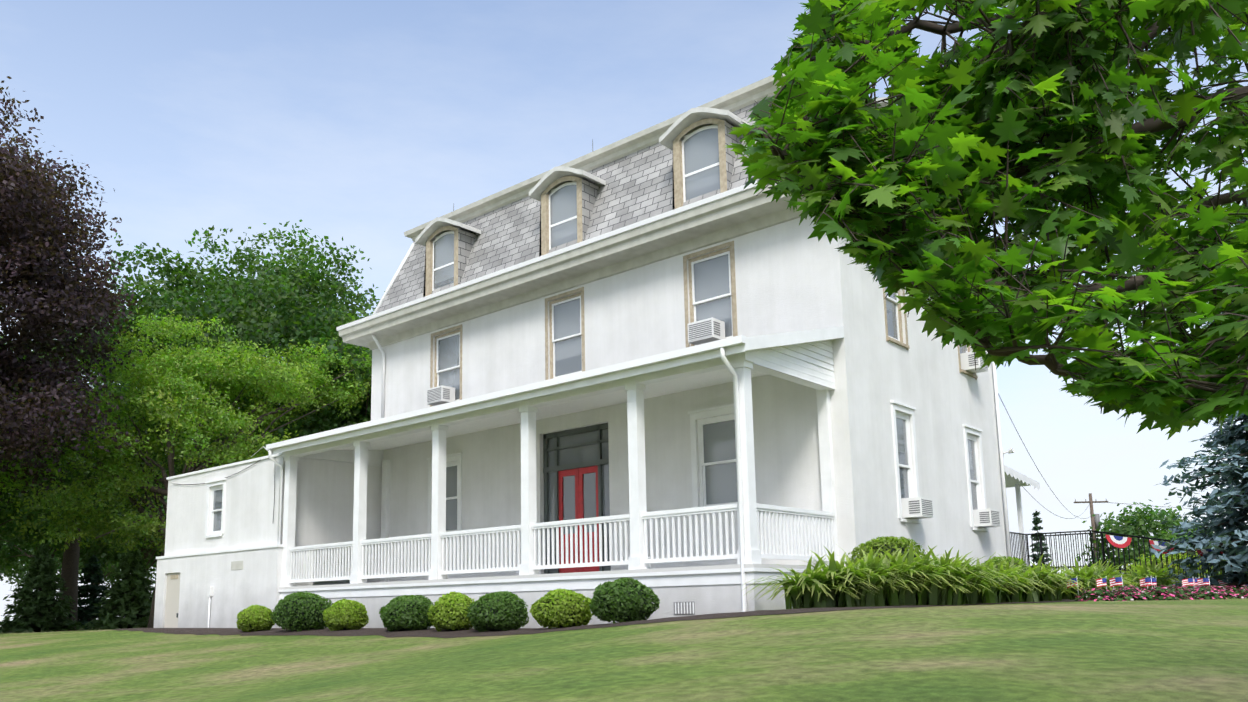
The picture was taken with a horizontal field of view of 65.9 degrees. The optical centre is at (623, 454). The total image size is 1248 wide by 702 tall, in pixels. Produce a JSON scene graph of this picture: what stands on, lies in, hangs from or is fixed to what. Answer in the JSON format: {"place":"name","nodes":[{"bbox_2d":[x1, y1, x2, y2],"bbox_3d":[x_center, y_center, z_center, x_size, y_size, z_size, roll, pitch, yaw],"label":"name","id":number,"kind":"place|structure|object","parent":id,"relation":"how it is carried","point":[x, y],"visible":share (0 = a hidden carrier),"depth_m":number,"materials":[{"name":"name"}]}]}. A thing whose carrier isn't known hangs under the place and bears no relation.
{"place":"outdoors","nodes":[
{"label":"outdoors","id":0,"kind":"place"},
{"bbox_2d":[0,76,148,510],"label":"purple beech tree","id":1,"kind":"object","parent":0,"point":[40,254],"depth_m":31.28,"materials":[{"name":"purple plant"}]},
{"bbox_2d":[3,220,384,532],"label":"tree","id":2,"kind":"object","parent":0,"point":[268,306],"depth_m":46.89,"materials":[{"name":"green plant"}]},
{"bbox_2d":[181,305,373,464],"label":"tree","id":3,"kind":"object","parent":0,"point":[360,413],"depth_m":44.93,"materials":[{"name":"green plant"}]},
{"bbox_2d":[0,598,1247,701],"bbox_3d":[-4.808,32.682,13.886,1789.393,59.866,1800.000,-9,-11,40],"label":"lawn","id":4,"kind":"structure","parent":0,"point":[1193,650],"depth_m":9.77,"materials":[{"name":"green plant"}]},
{"bbox_2d":[0,541,33,597],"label":"tree","id":5,"kind":"object","parent":4,"relation":"on","point":[16,572],"visible":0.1,"depth_m":118.86,"materials":[{"name":"green plant"}]},
{"bbox_2d":[0,352,65,507],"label":"tree","id":6,"kind":"object","parent":4,"relation":"on","point":[14,491],"visible":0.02,"depth_m":52.23,"materials":[{"name":"plant"}]},
{"bbox_2d":[0,543,81,632],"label":"evergreen tree","id":7,"kind":"object","parent":4,"relation":"on","point":[24,610],"depth_m":38.55,"materials":[{"name":"green plant"}]},
{"bbox_2d":[0,493,88,546],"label":"tree","id":8,"kind":"object","parent":4,"relation":"on","point":[3,514],"depth_m":78.20,"materials":[{"name":"plant"}]},
{"bbox_2d":[0,508,137,582],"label":"tree","id":9,"kind":"object","parent":4,"relation":"on","point":[6,552],"depth_m":90.37,"materials":[{"name":"plant"}]},
{"bbox_2d":[6,543,156,619],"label":"tree","id":10,"kind":"object","parent":4,"relation":"on","point":[107,571],"depth_m":138.82,"materials":[{"name":"plant"}]},
{"bbox_2d":[0,324,193,630],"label":"tree","id":11,"kind":"object","parent":4,"relation":"on","point":[70,566],"depth_m":59.80,"materials":[{"name":"plant"}]},
{"bbox_2d":[77,555,118,628],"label":"evergreen tree","id":12,"kind":"object","parent":4,"relation":"on","point":[95,594],"depth_m":64.58,"materials":[{"name":"green plant"}]},
{"bbox_2d":[37,486,166,615],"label":"tree","id":13,"kind":"object","parent":4,"relation":"on","point":[93,549],"depth_m":86.11,"materials":[{"name":"green plant"}]},
{"bbox_2d":[82,546,155,629],"bbox_3d":[-19.862,5.415,38.897,3.521,3.458,3.464,-9,-11,40],"label":"evergreen tree","id":14,"kind":"object","parent":4,"relation":"on","point":[128,610],"depth_m":38.23,"materials":[{"name":"green plant"}]},
{"bbox_2d":[100,553,159,572],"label":"tree","id":15,"kind":"object","parent":4,"relation":"on","point":[131,569],"depth_m":118.09,"materials":[{"name":"green plant"}]},
{"bbox_2d":[0,307,371,627],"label":"green tree","id":16,"kind":"object","parent":4,"relation":"on","point":[207,367],"depth_m":36.49,"materials":[{"name":"green plant"}]},
{"bbox_2d":[111,599,1085,637],"bbox_3d":[-2.531,3.404,19.593,26.615,0.406,12.347,-3,-9,11],"label":"mulch bed","id":17,"kind":"object","parent":4,"relation":"on","point":[431,632],"visible":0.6,"depth_m":16.90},
{"bbox_2d":[236,605,274,631],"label":"boxwood shrub","id":18,"kind":"object","parent":17,"relation":"on","point":[262,615],"depth_m":21.29,"materials":[{"name":"green plant"}]},
{"bbox_2d":[270,591,332,631],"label":"boxwood shrub","id":19,"kind":"object","parent":17,"relation":"on","point":[300,596],"depth_m":20.30,"materials":[{"name":"green plant"}]},
{"bbox_2d":[322,598,368,630],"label":"boxwood shrub","id":20,"kind":"object","parent":17,"relation":"on","point":[330,613],"depth_m":19.58,"materials":[{"name":"green plant"}]},
{"bbox_2d":[378,595,432,631],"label":"boxwood shrub","id":21,"kind":"object","parent":17,"relation":"on","point":[397,602],"depth_m":18.14,"materials":[{"name":"green plant"}]},
{"bbox_2d":[427,591,473,631],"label":"boxwood shrub","id":22,"kind":"object","parent":17,"relation":"on","point":[462,600],"depth_m":17.36,"materials":[{"name":"green plant"}]},
{"bbox_2d":[466,591,528,631],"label":"boxwood shrub","id":23,"kind":"object","parent":17,"relation":"on","point":[514,600],"depth_m":16.56,"materials":[{"name":"green plant"}]},
{"bbox_2d":[529,589,592,627],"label":"boxwood shrub","id":24,"kind":"object","parent":17,"relation":"on","point":[563,608],"depth_m":15.58,"materials":[{"name":"green plant"}]},
{"bbox_2d":[589,577,659,623],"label":"boxwood shrub","id":25,"kind":"object","parent":17,"relation":"on","point":[598,611],"depth_m":14.73,"materials":[{"name":"green plant"}]},
{"bbox_2d":[743,555,877,608],"bbox_3d":[2.638,1.851,13.927,2.118,0.780,1.951,-4,-9,19],"label":"daylily plant","id":26,"kind":"object","parent":17,"relation":"on","point":[800,592],"visible":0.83,"depth_m":13.70,"materials":[{"name":"green plant"}]},
{"bbox_2d":[786,545,910,606],"bbox_3d":[3.204,1.793,14.057,1.971,0.901,1.912,-9,-11,40],"label":"daylily plant","id":27,"kind":"object","parent":17,"relation":"on","point":[842,598],"visible":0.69,"depth_m":13.79,"materials":[{"name":"green plant"}]},
{"bbox_2d":[821,542,928,605],"bbox_3d":[3.578,1.780,14.212,1.878,0.955,2.144,-9,-11,40],"label":"daylily plant","id":28,"kind":"object","parent":17,"relation":"on","point":[878,598],"visible":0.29,"depth_m":13.93,"materials":[{"name":"green plant"}]},
{"bbox_2d":[857,541,961,605],"bbox_3d":[3.963,1.834,14.621,2.293,0.958,2.129,-9,-11,40],"label":"daylily plant","id":29,"kind":"object","parent":17,"relation":"on","point":[908,597],"visible":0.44,"depth_m":14.19,"materials":[{"name":"green plant"}]},
{"bbox_2d":[877,541,995,604],"bbox_3d":[4.345,1.803,14.542,2.249,0.980,2.119,-9,-11,40],"label":"daylily plant","id":30,"kind":"object","parent":17,"relation":"on","point":[930,596],"visible":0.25,"depth_m":14.38,"materials":[{"name":"green plant"}]},
{"bbox_2d":[914,546,1015,605],"bbox_3d":[4.874,1.865,14.806,2.202,0.917,2.168,-9,-11,40],"label":"daylily plant","id":31,"kind":"object","parent":17,"relation":"on","point":[948,595],"visible":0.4,"depth_m":14.63,"materials":[{"name":"green plant"}]},
{"bbox_2d":[920,550,1022,603],"bbox_3d":[5.178,1.942,15.174,2.007,0.865,2.061,0,-9,-6],"label":"daylily plant","id":32,"kind":"object","parent":17,"relation":"on","point":[967,598],"visible":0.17,"depth_m":15.12,"materials":[{"name":"green plant"}]},
{"bbox_2d":[964,552,1042,602],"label":"daylily plant","id":33,"kind":"object","parent":17,"relation":"on","point":[986,596],"visible":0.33,"depth_m":15.76,"materials":[{"name":"green plant"}]},
{"bbox_2d":[993,562,1064,601],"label":"daylily plant","id":34,"kind":"object","parent":17,"relation":"on","point":[1015,595],"visible":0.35,"depth_m":16.57,"materials":[{"name":"green plant"}]},
{"bbox_2d":[994,553,1076,601],"bbox_3d":[7.319,2.264,17.755,2.086,0.932,1.979,-9,-11,40],"label":"daylily plant","id":35,"kind":"object","parent":17,"relation":"on","point":[1030,597],"visible":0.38,"depth_m":17.41,"materials":[{"name":"green plant"}]},
{"bbox_2d":[1023,560,1107,600],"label":"daylily plant","id":36,"kind":"object","parent":17,"relation":"on","point":[1048,595],"visible":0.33,"depth_m":18.13,"materials":[{"name":"green plant"}]},
{"bbox_2d":[1067,576,1078,595],"bbox_3d":[8.335,2.501,17.889,0.032,0.462,0.231,4,-10,-32],"label":"flag","id":37,"kind":"object","parent":17,"relation":"on","point":[1074,579],"visible":0.67,"depth_m":17.88,"materials":[{"name":"multicoloured fabric"}]},
{"bbox_2d":[1056,558,1135,599],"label":"daylily plant","id":38,"kind":"object","parent":17,"relation":"on","point":[1082,573],"visible":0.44,"depth_m":20.30,"materials":[{"name":"green plant"}]},
{"bbox_2d":[1068,560,1139,597],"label":"daylily plant","id":39,"kind":"object","parent":17,"relation":"on","point":[1113,572],"visible":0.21,"depth_m":21.18,"materials":[{"name":"green plant"}]},
{"bbox_2d":[336,69,1015,582],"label":"house","id":40,"kind":"structure","parent":4,"relation":"on","point":[914,435],"depth_m":20.66,"materials":[{"name":"paint"}]},
{"bbox_2d":[154,450,383,627],"bbox_3d":[-8.095,3.251,29.228,6.670,6.920,9.230,-9,-11,40],"label":"house annex","id":41,"kind":"object","parent":40,"relation":"attached to","point":[219,563],"visible":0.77,"depth_m":25.50,"materials":[{"name":"white paint"}]},
{"bbox_2d":[177,446,274,518],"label":"annex wires","id":42,"kind":"object","parent":41,"relation":"attached to","point":[238,472],"visible":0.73,"depth_m":25.00,"materials":[{"name":"white metal"}]},
{"bbox_2d":[266,326,843,627],"bbox_3d":[-2.385,1.133,20.467,14.140,5.790,3.459,-9,-11,40],"label":"house porch","id":43,"kind":"object","parent":40,"relation":"attached to","point":[805,358],"visible":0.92,"depth_m":17.65,"materials":[{"name":"white wood"}]},
{"bbox_2d":[372,95,887,314],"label":"mansard roof","id":44,"kind":"structure","parent":40,"relation":"attached to","point":[688,158],"depth_m":22.82,"materials":[{"name":"stone"}]},
{"bbox_2d":[268,335,1010,611],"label":"downspouts","id":45,"kind":"object","parent":40,"relation":"attached to","point":[739,469],"visible":0.77,"depth_m":15.38,"materials":[{"name":"white metal"}]},
{"bbox_2d":[1003,447,1014,456],"bbox_3d":[9.270,-0.051,23.283,0.327,0.219,0.147,-6,-10,29],"label":"outdoor light","id":46,"kind":"object","parent":40,"relation":"attached to","point":[1010,450],"visible":0.67,"depth_m":23.23,"materials":[{"name":"white metal"}]},
{"bbox_2d":[1004,465,1039,562],"bbox_3d":[8.269,2.532,26.203,5.050,3.950,3.500,-9,-11,40],"label":"porch awning","id":47,"kind":"object","parent":40,"relation":"attached to","point":[1016,479],"visible":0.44,"depth_m":25.89,"materials":[{"name":"white paint"}]},
{"bbox_2d":[998,393,1190,518],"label":"utility wires","id":48,"kind":"object","parent":40,"relation":"attached to","point":[1049,487],"visible":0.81,"depth_m":35.12,"materials":[{"name":"black rubber"}]},
{"bbox_2d":[847,536,925,566],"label":"shrub","id":49,"kind":"object","parent":4,"relation":"on","point":[892,540],"depth_m":16.00,"materials":[{"name":"green plant"}]},
{"bbox_2d":[981,556,1028,572],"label":"shrub","id":50,"kind":"object","parent":4,"relation":"on","point":[1016,560],"depth_m":19.99,"materials":[{"name":"green plant"}]},
{"bbox_2d":[1029,511,1051,570],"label":"topiary tree","id":51,"kind":"object","parent":4,"relation":"on","point":[1036,521],"depth_m":77.76,"materials":[{"name":"green plant"}]},
{"bbox_2d":[1046,565,1070,598],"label":"daylily plant","id":52,"kind":"object","parent":4,"relation":"on","point":[1064,595],"visible":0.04,"depth_m":24.85,"materials":[{"name":"green plant"}]},
{"bbox_2d":[1096,576,1106,591],"bbox_3d":[9.155,2.564,18.404,0.229,0.462,0.046,2,-9,-19],"label":"flag","id":53,"kind":"object","parent":4,"relation":"on","point":[1102,580],"visible":0.92,"depth_m":18.41,"materials":[{"name":"multicoloured fabric"}]},
{"bbox_2d":[1081,558,1139,587],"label":"daylily plant","id":54,"kind":"object","parent":4,"relation":"on","point":[1112,570],"visible":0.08,"depth_m":22.34,"materials":[{"name":"green plant"}]},
{"bbox_2d":[1103,567,1129,592],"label":"daylily plant","id":55,"kind":"object","parent":4,"relation":"on","point":[1119,576],"visible":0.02,"depth_m":24.77,"materials":[{"name":"green plant"}]},
{"bbox_2d":[1109,575,1124,598],"bbox_3d":[9.144,2.479,17.853,0.240,0.462,0.032,-10,-12,44],"label":"flag","id":56,"kind":"object","parent":4,"relation":"on","point":[1116,581],"visible":1,"depth_m":17.86,"materials":[{"name":"multicoloured fabric"}]},
{"bbox_2d":[1009,530,1246,587],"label":"metal fence","id":57,"kind":"object","parent":4,"relation":"on","point":[1092,532],"visible":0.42,"depth_m":25.21,"materials":[{"name":"black metal"}]},
{"bbox_2d":[1106,535,1222,558],"bbox_3d":[13.384,2.292,23.890,2.539,0.750,0.001,-7,-11,35],"label":"bunting","id":58,"kind":"object","parent":57,"relation":"attached to","point":[1119,542],"visible":0.44,"depth_m":24.36,"materials":[{"name":"multicoloured fabric"}]},
{"bbox_2d":[1076,498,1197,572],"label":"round tree","id":59,"kind":"object","parent":4,"relation":"on","point":[1134,522],"depth_m":53.66,"materials":[{"name":"green plant"}]},
{"bbox_2d":[1139,576,1151,585],"bbox_3d":[10.276,2.624,18.936,0.032,0.462,0.231,7,-12,-42],"label":"flag","id":60,"kind":"object","parent":4,"relation":"on","point":[1145,581],"visible":0.98,"depth_m":18.94,"materials":[{"name":"multicoloured fabric"}]},
{"bbox_2d":[1122,565,1177,587],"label":"daylily plant","id":61,"kind":"object","parent":4,"relation":"on","point":[1133,577],"visible":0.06,"depth_m":23.71,"materials":[{"name":"green plant"}]},
{"bbox_2d":[1145,578,1156,586],"bbox_3d":[10.830,2.741,19.764,0.231,0.462,0.034,-5,-9,21],"label":"flag","id":62,"kind":"object","parent":4,"relation":"on","point":[1154,582],"visible":0.46,"depth_m":19.75,"materials":[{"name":"multicoloured fabric"}]},
{"bbox_2d":[1123,557,1187,589],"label":"daylily plant","id":63,"kind":"object","parent":4,"relation":"on","point":[1153,571],"visible":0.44,"depth_m":22.37,"materials":[{"name":"green plant"}]},
{"bbox_2d":[1075,585,1247,600],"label":"pink flowers","id":64,"kind":"object","parent":4,"relation":"on","point":[1161,592],"visible":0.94,"depth_m":17.94,"materials":[{"name":"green plant"}]},
{"bbox_2d":[1121,552,1220,587],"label":"yellow shrub","id":65,"kind":"object","parent":4,"relation":"on","point":[1159,561],"depth_m":34.19,"materials":[{"name":"plant"}]},
{"bbox_2d":[1182,578,1193,585],"bbox_3d":[12.132,2.859,20.671,0.231,0.462,0.032,-3,-9,11],"label":"flag","id":66,"kind":"object","parent":4,"relation":"on","point":[1188,581],"visible":0.92,"depth_m":20.68,"materials":[{"name":"multicoloured fabric"}]},
{"bbox_2d":[1131,184,1247,589],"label":"blue spruce tree","id":67,"kind":"object","parent":4,"relation":"on","point":[1222,505],"depth_m":22.27,"materials":[{"name":"plant"}]},
{"bbox_2d":[1133,522,1247,574],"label":"shrub","id":68,"kind":"object","parent":4,"relation":"on","point":[1163,536],"visible":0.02,"depth_m":50.13,"materials":[{"name":"green plant"}]},
{"bbox_2d":[1191,578,1198,585],"bbox_3d":[12.488,2.908,21.038,0.228,0.462,0.053,-1,-9,-4],"label":"flag","id":69,"kind":"object","parent":4,"relation":"on","point":[1195,581],"visible":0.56,"depth_m":21.04,"materials":[{"name":"multicoloured fabric"}]},
{"bbox_2d":[1197,576,1209,584],"bbox_3d":[12.110,2.777,20.087,0.231,0.462,0.032,-10,-12,44],"label":"flag","id":70,"kind":"object","parent":4,"relation":"on","point":[1203,581],"visible":0.94,"depth_m":20.09,"materials":[{"name":"multicoloured fabric"}]},
{"bbox_2d":[0,0,1247,621],"label":"sky","id":71,"kind":"structure","parent":0,"point":[363,122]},
{"bbox_2d":[724,0,1247,439],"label":"maple","id":72,"kind":"object","parent":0,"point":[952,135],"depth_m":3.48,"materials":[{"name":"green plant"}]},
{"bbox_2d":[1073,493,1107,562],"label":"utility pole","id":73,"kind":"object","parent":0,"point":[1095,520],"visible":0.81,"depth_m":55.74,"materials":[{"name":"brown wood"}]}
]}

